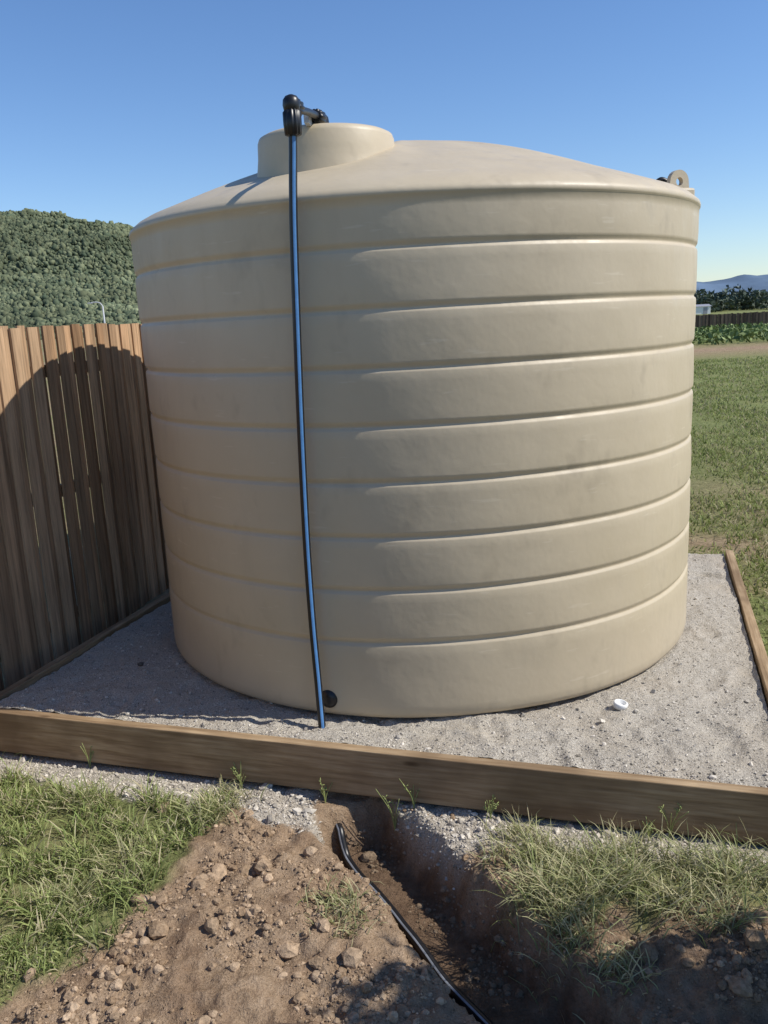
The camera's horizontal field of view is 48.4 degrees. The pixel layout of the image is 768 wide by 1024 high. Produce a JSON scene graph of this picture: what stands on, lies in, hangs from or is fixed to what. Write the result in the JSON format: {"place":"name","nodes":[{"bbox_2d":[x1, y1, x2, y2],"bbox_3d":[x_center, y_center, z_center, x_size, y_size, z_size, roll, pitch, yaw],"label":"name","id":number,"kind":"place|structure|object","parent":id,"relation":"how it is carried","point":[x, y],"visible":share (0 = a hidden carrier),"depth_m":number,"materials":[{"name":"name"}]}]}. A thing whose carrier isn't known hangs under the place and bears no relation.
{"place":"outdoors","nodes":[
{"label":"outdoors","id":0,"kind":"place"},
{"bbox_2d":[0,208,141,340],"bbox_3d":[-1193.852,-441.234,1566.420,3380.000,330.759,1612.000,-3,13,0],"label":"forested hill","id":1,"kind":"structure","parent":0,"point":[59,268],"depth_m":1222.31,"materials":[{"name":"green plant"}]},
{"bbox_2d":[0,308,767,1023],"bbox_3d":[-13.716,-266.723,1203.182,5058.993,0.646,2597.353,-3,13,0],"label":"ground","id":2,"kind":"structure","parent":0,"point":[254,992],"depth_m":2.81,"materials":[{"name":"soil"}]},
{"bbox_2d":[0,323,168,690],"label":"paling fence","id":3,"kind":"object","parent":2,"relation":"on","point":[132,569],"visible":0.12,"depth_m":5.05,"materials":[{"name":"brown wood"}]},
{"bbox_2d":[80,744,93,767],"bbox_3d":[-1.329,1.080,3.855,0.081,0.154,0.051,-11,15,-32],"label":"weed","id":4,"kind":"object","parent":2,"relation":"on","point":[87,756],"visible":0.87,"depth_m":3.84,"materials":[{"name":"green plant"}]},
{"bbox_2d":[87,302,104,322],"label":"street lamp","id":5,"kind":"object","parent":2,"relation":"on","point":[102,309],"visible":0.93,"depth_m":174.36,"materials":[{"name":"grey metal"}]},
{"bbox_2d":[319,778,332,802],"bbox_3d":[-0.236,1.144,3.483,0.054,0.111,0.070,-3,13,0],"label":"weed","id":6,"kind":"object","parent":2,"relation":"on","point":[322,790],"visible":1,"depth_m":3.49,"materials":[{"name":"green plant"}]},
{"bbox_2d":[0,550,767,844],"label":"timber sleeper border","id":7,"kind":"object","parent":2,"relation":"on","point":[583,795],"visible":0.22,"depth_m":3.45,"materials":[{"name":"brown wood"}]},
{"bbox_2d":[0,553,767,787],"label":"gravel pad","id":8,"kind":"object","parent":2,"relation":"on","point":[652,713],"visible":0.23,"depth_m":3.83,"materials":[{"name":"grey gravel"}]},
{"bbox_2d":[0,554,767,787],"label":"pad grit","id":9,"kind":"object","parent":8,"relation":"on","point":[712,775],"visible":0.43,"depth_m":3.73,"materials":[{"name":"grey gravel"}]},
{"bbox_2d":[129,123,700,717],"bbox_3d":[0.190,-0.694,4.863,2.974,2.632,2.974,-3,13,0],"label":"water tank","id":10,"kind":"object","parent":8,"relation":"on","point":[497,363],"visible":0.98,"depth_m":3.60,"materials":[{"name":"plastic"}]},
{"bbox_2d":[613,699,627,710],"bbox_3d":[1.038,0.845,3.751,0.064,0.026,0.064,17,21,30],"label":"pvc cap","id":11,"kind":"object","parent":8,"relation":"on","point":[620,704],"visible":1,"depth_m":3.74,"materials":[{"name":"white paint"}]},
{"bbox_2d":[0,800,767,1023],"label":"soil clods","id":12,"kind":"object","parent":2,"relation":"on","point":[741,982],"visible":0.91,"depth_m":2.65,"materials":[{"name":"brown soil"}]},
{"bbox_2d":[0,772,767,1023],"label":"grass tussocks","id":13,"kind":"object","parent":2,"relation":"on","point":[558,876],"depth_m":2.82,"materials":[{"name":"green plant"}]},
{"bbox_2d":[282,94,493,1023],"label":"water pipe","id":14,"kind":"object","parent":2,"relation":"on","point":[295,109],"visible":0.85,"depth_m":3.36,"materials":[{"name":"blue plastic"}]},
{"bbox_2d":[376,789,403,829],"bbox_3d":[0.036,1.188,3.427,0.106,0.192,0.085,4,15,30],"label":"weed","id":15,"kind":"object","parent":2,"relation":"on","point":[394,820],"visible":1,"depth_m":3.41,"materials":[{"name":"green plant"}]},
{"bbox_2d":[399,779,419,807],"bbox_3d":[0.098,1.115,3.392,0.093,0.139,0.092,5,15,32],"label":"weed","id":16,"kind":"object","parent":2,"relation":"on","point":[411,795],"visible":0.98,"depth_m":3.39,"materials":[{"name":"green plant"}]},
{"bbox_2d":[483,795,498,818],"bbox_3d":[0.414,1.141,3.278,0.065,0.099,0.038,-10,14,-29],"label":"weed","id":17,"kind":"object","parent":2,"relation":"on","point":[491,811],"visible":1,"depth_m":3.28,"materials":[{"name":"green plant"}]},
{"bbox_2d":[642,816,653,839],"bbox_3d":[0.955,1.155,3.097,0.042,0.092,0.077,-1,13,9],"label":"weed","id":18,"kind":"object","parent":2,"relation":"on","point":[649,830],"visible":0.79,"depth_m":3.10,"materials":[{"name":"green plant"}]},
{"bbox_2d":[658,803,688,837],"bbox_3d":[1.031,1.108,3.091,0.146,0.181,0.081,5,15,33],"label":"weed","id":19,"kind":"object","parent":2,"relation":"on","point":[671,827],"visible":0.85,"depth_m":3.09,"materials":[{"name":"green plant"}]},
{"bbox_2d":[688,356,767,648],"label":"grass lawn","id":20,"kind":"structure","parent":2,"relation":"on","point":[750,508],"depth_m":10.19,"materials":[{"name":"green plant"}]},
{"bbox_2d":[692,321,767,344],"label":"crop rows","id":21,"kind":"object","parent":2,"relation":"on","point":[743,331],"visible":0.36,"depth_m":35.13,"materials":[{"name":"green plant"}]},
{"bbox_2d":[694,284,767,311],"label":"distant trees","id":22,"kind":"object","parent":2,"relation":"on","point":[723,300],"visible":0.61,"depth_m":189.17,"materials":[{"name":"green plant"}]},
{"bbox_2d":[695,311,767,328],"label":"boundary fence","id":23,"kind":"object","parent":2,"relation":"on","point":[705,320],"visible":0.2,"depth_m":59.48,"materials":[{"name":"brown wood"}]},
{"bbox_2d":[0,750,767,1004],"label":"lawn grass","id":24,"kind":"structure","parent":0,"point":[21,799],"depth_m":3.15,"materials":[{"name":"green plant"}]},
{"bbox_2d":[0,755,767,889],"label":"verge gravel","id":25,"kind":"structure","parent":0,"point":[271,817],"depth_m":3.39,"materials":[{"name":"grey gravel"}]},
{"bbox_2d":[230,761,245,788],"bbox_3d":[-0.618,1.115,3.612,0.041,0.125,0.070,-12,16,-35],"label":"weed","id":26,"kind":"object","parent":25,"relation":"on","point":[238,775],"visible":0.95,"depth_m":3.61,"materials":[{"name":"green plant"}]},
{"bbox_2d":[0,0,767,281],"label":"sky","id":27,"kind":"structure","parent":0,"point":[128,112],"materials":[{"name":"blue"}]},
{"bbox_2d":[696,304,710,313],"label":"white shed","id":28,"kind":"structure","parent":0,"point":[703,308],"depth_m":164.68,"materials":[{"name":"paint"}]},
{"bbox_2d":[703,307,707,313],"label":"door","id":29,"kind":"structure","parent":28,"relation":"in","point":[705,309],"depth_m":164.63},
{"bbox_2d":[696,274,767,294],"bbox_3d":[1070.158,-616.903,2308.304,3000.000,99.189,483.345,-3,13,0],"label":"distant mountains","id":30,"kind":"structure","parent":0,"point":[755,282],"depth_m":2268.55,"materials":[{"name":"blue"}]}
]}

